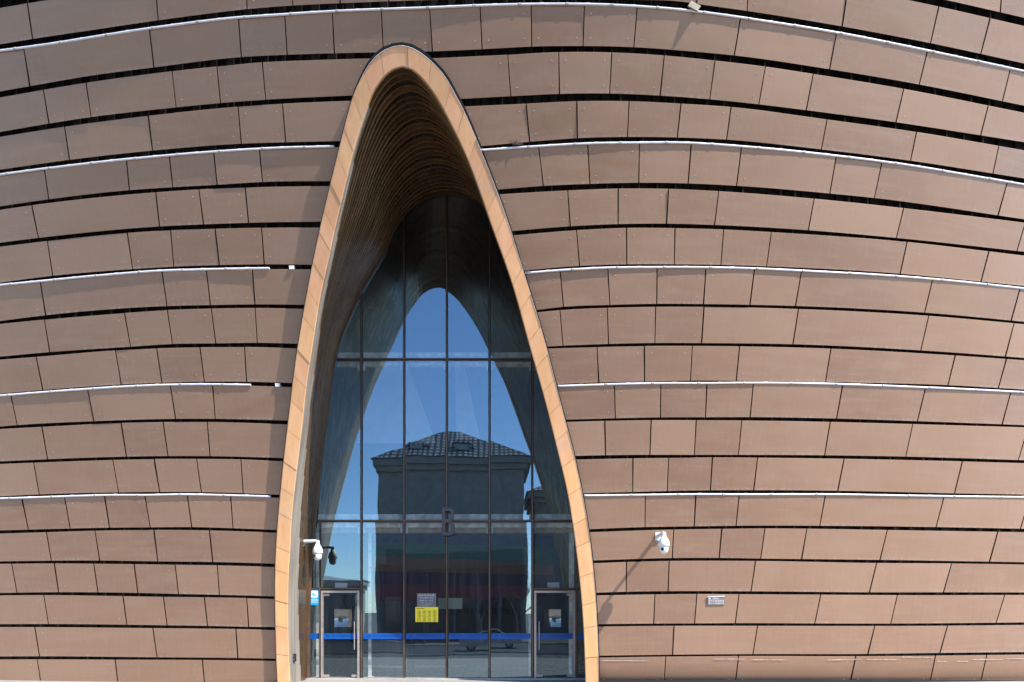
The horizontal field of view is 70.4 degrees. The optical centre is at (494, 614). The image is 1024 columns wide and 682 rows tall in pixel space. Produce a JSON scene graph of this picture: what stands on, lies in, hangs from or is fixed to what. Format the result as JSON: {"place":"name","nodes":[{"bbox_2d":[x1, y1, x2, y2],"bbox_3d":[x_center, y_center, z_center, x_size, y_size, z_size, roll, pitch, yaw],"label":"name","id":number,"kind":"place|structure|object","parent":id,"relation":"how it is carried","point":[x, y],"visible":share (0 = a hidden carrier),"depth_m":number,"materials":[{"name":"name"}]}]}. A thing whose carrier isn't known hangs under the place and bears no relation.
{"place":"outdoors","nodes":[
{"label":"outdoors","id":0,"kind":"place"},
{"bbox_2d":[357,197,518,307],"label":"ceiling","id":1,"kind":"structure","parent":0,"point":[467,254],"depth_m":23.72,"materials":[{"name":"paint"}]},
{"bbox_2d":[303,308,584,656],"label":"back wall","id":2,"kind":"structure","parent":0,"point":[468,458],"depth_m":27.00,"materials":[{"name":"paint"}]},
{"bbox_2d":[311,657,584,676],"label":"floor","id":3,"kind":"structure","parent":0,"point":[340,666],"depth_m":20.94,"materials":[{"name":"grey stone"}]},
{"bbox_2d":[315,533,318,676],"bbox_3d":[-4.477,-0.296,18.410,0.197,3.792,0.200,0,0,0],"label":"steel post","id":4,"kind":"object","parent":3,"relation":"on","point":[317,617],"visible":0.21,"depth_m":18.36,"materials":[{"name":"silver metal"}]},
{"bbox_2d":[367,533,373,676],"bbox_3d":[-3.170,-0.296,18.410,0.176,3.792,0.200,0,0,0],"label":"steel post","id":5,"kind":"object","parent":3,"relation":"on","point":[369,603],"visible":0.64,"depth_m":18.36,"materials":[{"name":"silver metal"}]},
{"bbox_2d":[407,639,413,673],"bbox_3d":[-2.271,1.100,19.575,0.160,1.000,0.350,0,0,0],"label":"barrier post","id":6,"kind":"object","parent":3,"relation":"on","point":[408,656],"visible":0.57,"depth_m":19.45,"materials":[{"name":"metal"}]},
{"bbox_2d":[448,636,454,673],"bbox_3d":[-1.170,1.100,19.575,0.160,1.000,0.350,0,0,0],"label":"barrier post","id":7,"kind":"object","parent":3,"relation":"on","point":[449,655],"visible":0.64,"depth_m":19.45,"materials":[{"name":"metal"}]},
{"bbox_2d":[367,533,554,664],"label":"striped display wall","id":8,"kind":"structure","parent":3,"relation":"on","point":[467,566],"depth_m":22.98,"materials":[{"name":"paint"}]},
{"bbox_2d":[526,533,530,676],"bbox_3d":[0.886,-0.296,18.410,0.165,3.792,0.200,0,0,0],"label":"steel post","id":9,"kind":"object","parent":3,"relation":"on","point":[529,603],"visible":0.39,"depth_m":18.36,"materials":[{"name":"silver metal"}]},
{"bbox_2d":[569,533,573,673],"bbox_3d":[1.939,-0.296,18.410,0.219,3.792,0.200,0,0,0],"label":"steel post","id":10,"kind":"object","parent":3,"relation":"on","point":[571,560],"visible":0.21,"depth_m":18.36,"materials":[{"name":"grey metal"}]},
{"bbox_2d":[316,528,573,532],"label":"steel beam","id":11,"kind":"structure","parent":10,"relation":"attached to","point":[439,530],"depth_m":18.31,"materials":[{"name":"grey metal"}]},
{"bbox_2d":[0,680,1023,681],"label":"pavement","id":12,"kind":"structure","parent":0,"point":[415,681],"depth_m":17.40,"materials":[{"name":"grey concrete"}]},
{"bbox_2d":[305,192,584,679],"bbox_3d":[-1.165,-4.392,18.070,7.559,12.084,0.460,0,0,0],"label":"glass entrance screen","id":13,"kind":"object","parent":12,"relation":"on","point":[359,675],"visible":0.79,"depth_m":17.98,"materials":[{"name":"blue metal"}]},
{"bbox_2d":[310,633,318,638],"bbox_3d":[-4.495,0.547,17.990,0.286,0.141,0.004,0,0,0],"label":"blue safety film","id":14,"kind":"object","parent":13,"relation":"attached to","point":[314,635],"visible":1,"depth_m":17.99,"materials":[{"name":"blue plastic"}]},
{"bbox_2d":[311,589,318,604],"bbox_3d":[-4.476,-0.418,17.972,0.281,0.381,0.008,0,0,0],"label":"access sign","id":15,"kind":"object","parent":13,"relation":"attached to","point":[314,596],"visible":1,"depth_m":17.97,"materials":[{"name":"blue plastic"}]},
{"bbox_2d":[323,633,356,638],"bbox_3d":[-3.825,0.547,17.989,0.874,0.141,0.006,0,0,0],"label":"blue safety film","id":16,"kind":"object","parent":13,"relation":"attached to","point":[338,635],"visible":1,"depth_m":17.99,"materials":[{"name":"blue plastic"}]},
{"bbox_2d":[321,591,359,677],"bbox_3d":[-3.832,0.500,17.983,0.956,2.160,0.133,0,0,0],"label":"door frame","id":17,"kind":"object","parent":13,"relation":"in","point":[323,675],"depth_m":17.95,"materials":[{"name":"metal"}]},
{"bbox_2d":[335,583,347,587],"bbox_3d":[-3.852,-0.715,18.210,0.294,0.128,0.120,0,0,0],"label":"door unit","id":18,"kind":"structure","parent":13,"relation":"attached to","point":[341,585],"depth_m":18.15,"materials":[{"name":"plastic"}]},
{"bbox_2d":[334,609,351,626],"bbox_3d":[-3.775,0.103,18.054,0.434,0.439,0.079,0,0,0],"label":"mirror sheet","id":19,"kind":"object","parent":13,"relation":"attached to","point":[343,617],"visible":1,"depth_m":18.06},
{"bbox_2d":[363,633,401,638],"bbox_3d":[-2.779,0.547,17.989,0.964,0.141,0.006,0,0,0],"label":"blue safety film","id":20,"kind":"object","parent":13,"relation":"attached to","point":[382,635],"visible":1,"depth_m":17.99,"materials":[{"name":"blue plastic"}]},
{"bbox_2d":[406,633,444,638],"bbox_3d":[-1.721,0.547,17.989,0.964,0.141,0.006,0,0,0],"label":"blue safety film","id":21,"kind":"object","parent":13,"relation":"attached to","point":[425,635],"visible":1,"depth_m":17.99,"materials":[{"name":"blue plastic"}]},
{"bbox_2d":[415,607,437,621],"bbox_3d":[-1.691,0.011,17.989,0.566,0.371,0.006,0,0,0],"label":"yellow notice","id":22,"kind":"object","parent":13,"relation":"attached to","point":[426,614],"visible":1,"depth_m":17.99,"materials":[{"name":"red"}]},
{"bbox_2d":[417,593,435,606],"bbox_3d":[-1.696,-0.347,17.989,0.469,0.334,0.006,0,0,0],"label":"grey notice","id":23,"kind":"object","parent":13,"relation":"attached to","point":[426,599],"visible":1,"depth_m":17.99,"materials":[{"name":"grey paper"}]},
{"bbox_2d":[336,353,535,370],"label":"steel beam","id":24,"kind":"structure","parent":13,"relation":"attached to","point":[436,364],"depth_m":18.13,"materials":[{"name":"grey metal"}]},
{"bbox_2d":[317,514,572,532],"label":"steel beam","id":25,"kind":"structure","parent":13,"relation":"attached to","point":[439,517],"depth_m":18.13,"materials":[{"name":"grey metal"}]},
{"bbox_2d":[442,507,454,535],"bbox_3d":[-1.147,-2.278,17.895,0.313,0.688,0.119,0,0,0],"label":"letter sign","id":26,"kind":"object","parent":13,"relation":"attached to","point":[446,520],"visible":1,"depth_m":17.84,"materials":[{"name":"grey metal"}]},
{"bbox_2d":[438,598,461,608],"bbox_3d":[-1.130,-0.266,18.253,0.617,0.274,0.006,0,0,0],"label":"paper sheet","id":27,"kind":"object","parent":13,"relation":"attached to","point":[454,603],"visible":0.86,"depth_m":18.25,"materials":[{"name":"grey paper"}]},
{"bbox_2d":[449,633,487,638],"bbox_3d":[-0.662,0.547,17.989,0.964,0.141,0.006,0,0,0],"label":"blue safety film","id":28,"kind":"object","parent":13,"relation":"attached to","point":[468,635],"visible":1,"depth_m":17.99,"materials":[{"name":"blue plastic"}]},
{"bbox_2d":[492,633,529,638],"bbox_3d":[0.397,0.547,17.989,0.964,0.141,0.006,0,0,0],"label":"blue safety film","id":29,"kind":"object","parent":13,"relation":"attached to","point":[510,635],"visible":1,"depth_m":17.99,"materials":[{"name":"blue plastic"}]},
{"bbox_2d":[544,609,560,626],"bbox_3d":[1.432,0.103,18.054,0.418,0.439,0.079,0,0,0],"label":"mirror sheet","id":30,"kind":"object","parent":13,"relation":"attached to","point":[552,617],"visible":1,"depth_m":18.07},
{"bbox_2d":[547,582,558,587],"bbox_3d":[1.463,-0.729,18.210,0.299,0.123,0.120,0,0,0],"label":"door unit","id":31,"kind":"structure","parent":13,"relation":"attached to","point":[552,584],"depth_m":18.15,"materials":[{"name":"plastic"}]},
{"bbox_2d":[536,633,572,638],"bbox_3d":[1.466,0.547,17.989,0.921,0.141,0.006,0,0,0],"label":"blue safety film","id":32,"kind":"object","parent":13,"relation":"attached to","point":[556,635],"visible":1,"depth_m":17.99,"materials":[{"name":"blue plastic"}]},
{"bbox_2d":[534,591,574,677],"bbox_3d":[1.481,0.500,17.983,1.019,2.160,0.133,0,0,0],"label":"glass door","id":33,"kind":"structure","parent":13,"relation":"in","point":[535,675],"depth_m":17.95,"materials":[{"name":"metal"}]},
{"bbox_2d":[577,633,583,638],"bbox_3d":[2.155,0.547,17.990,0.265,0.141,0.004,0,0,0],"label":"blue safety film","id":34,"kind":"object","parent":13,"relation":"attached to","point":[580,635],"visible":0.64,"depth_m":17.99,"materials":[{"name":"blue plastic"}]},
{"bbox_3d":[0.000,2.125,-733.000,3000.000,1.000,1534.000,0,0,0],"label":"ground","id":35,"kind":"structure","parent":0,"visible":0},
{"bbox_2d":[0,0,1023,681],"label":"museum building","id":36,"kind":"structure","parent":35,"relation":"on","point":[402,112],"depth_m":15.45,"materials":[{"name":"metal"}]},
{"bbox_2d":[0,383,250,396],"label":"light tube","id":37,"kind":"object","parent":36,"relation":"attached to","point":[125,386],"visible":1,"depth_m":16.01,"materials":[{"name":"plastic"}]},
{"bbox_2d":[0,267,269,285],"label":"light tube","id":38,"kind":"object","parent":36,"relation":"attached to","point":[133,272],"visible":1,"depth_m":15.32,"materials":[{"name":"plastic"}]},
{"bbox_2d":[0,493,270,498],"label":"light tube","id":39,"kind":"object","parent":36,"relation":"attached to","point":[179,494],"visible":1,"depth_m":16.54,"materials":[{"name":"plastic"}]},
{"bbox_2d":[0,145,333,175],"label":"light tube","id":40,"kind":"object","parent":36,"relation":"attached to","point":[167,155],"visible":1,"depth_m":14.51,"materials":[{"name":"plastic"}]},
{"bbox_2d":[303,539,322,560],"bbox_3d":[-4.333,-1.537,17.200,0.502,0.536,0.244,0,0,0],"label":"security camera","id":41,"kind":"object","parent":36,"relation":"attached to","point":[317,551],"visible":1,"depth_m":17.14,"materials":[{"name":"white plastic"}]},
{"bbox_2d":[356,367,435,442],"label":"slanted column","id":42,"kind":"structure","parent":36,"relation":"attached to","point":[383,417],"depth_m":19.40,"materials":[{"name":"glass"}]},
{"bbox_2d":[455,367,479,438],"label":"slanted column","id":43,"kind":"structure","parent":36,"relation":"attached to","point":[466,426],"depth_m":19.40,"materials":[{"name":"paint"}]},
{"bbox_2d":[0,2,1023,72],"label":"light tube","id":44,"kind":"object","parent":36,"relation":"attached to","point":[503,4],"visible":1,"depth_m":13.46,"materials":[{"name":"plastic"}]},
{"bbox_2d":[688,1,700,11],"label":"floodlight","id":45,"kind":"object","parent":44,"relation":"attached to","point":[692,5],"visible":1,"depth_m":13.20,"materials":[{"name":"metal"}]},
{"bbox_2d":[507,140,522,145],"bbox_3d":[0.391,-9.057,13.930,0.303,0.116,0.075,0,0,0],"label":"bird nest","id":46,"kind":"object","parent":36,"relation":"attached to","point":[517,143],"visible":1,"depth_m":13.93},
{"bbox_2d":[655,531,669,553],"bbox_3d":[3.627,-1.551,15.801,0.244,0.530,0.702,0,0,0],"label":"security camera","id":47,"kind":"object","parent":36,"relation":"attached to","point":[663,542],"visible":1,"depth_m":15.52,"materials":[{"name":"white plastic"}]},
{"bbox_2d":[708,596,724,604],"bbox_3d":[5.028,-0.315,16.474,0.421,0.204,0.057,0,0,-3],"label":"wall notice","id":48,"kind":"object","parent":36,"relation":"attached to","point":[716,600],"depth_m":16.47,"materials":[{"name":"white plastic"}]},
{"bbox_2d":[481,141,1023,185],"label":"light tube","id":49,"kind":"object","parent":36,"relation":"attached to","point":[759,147],"visible":0.98,"depth_m":14.15,"materials":[{"name":"plastic"}]},
{"bbox_2d":[525,266,1023,289],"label":"light tube","id":50,"kind":"object","parent":36,"relation":"attached to","point":[780,269],"visible":0.99,"depth_m":14.92,"materials":[{"name":"plastic"}]},
{"bbox_2d":[558,382,1023,392],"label":"light tube","id":51,"kind":"object","parent":36,"relation":"attached to","point":[815,383],"visible":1,"depth_m":15.61,"materials":[{"name":"plastic"}]},
{"bbox_2d":[584,493,1023,497],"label":"light tube","id":52,"kind":"object","parent":36,"relation":"attached to","point":[771,494],"visible":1,"depth_m":16.19,"materials":[{"name":"plastic"}]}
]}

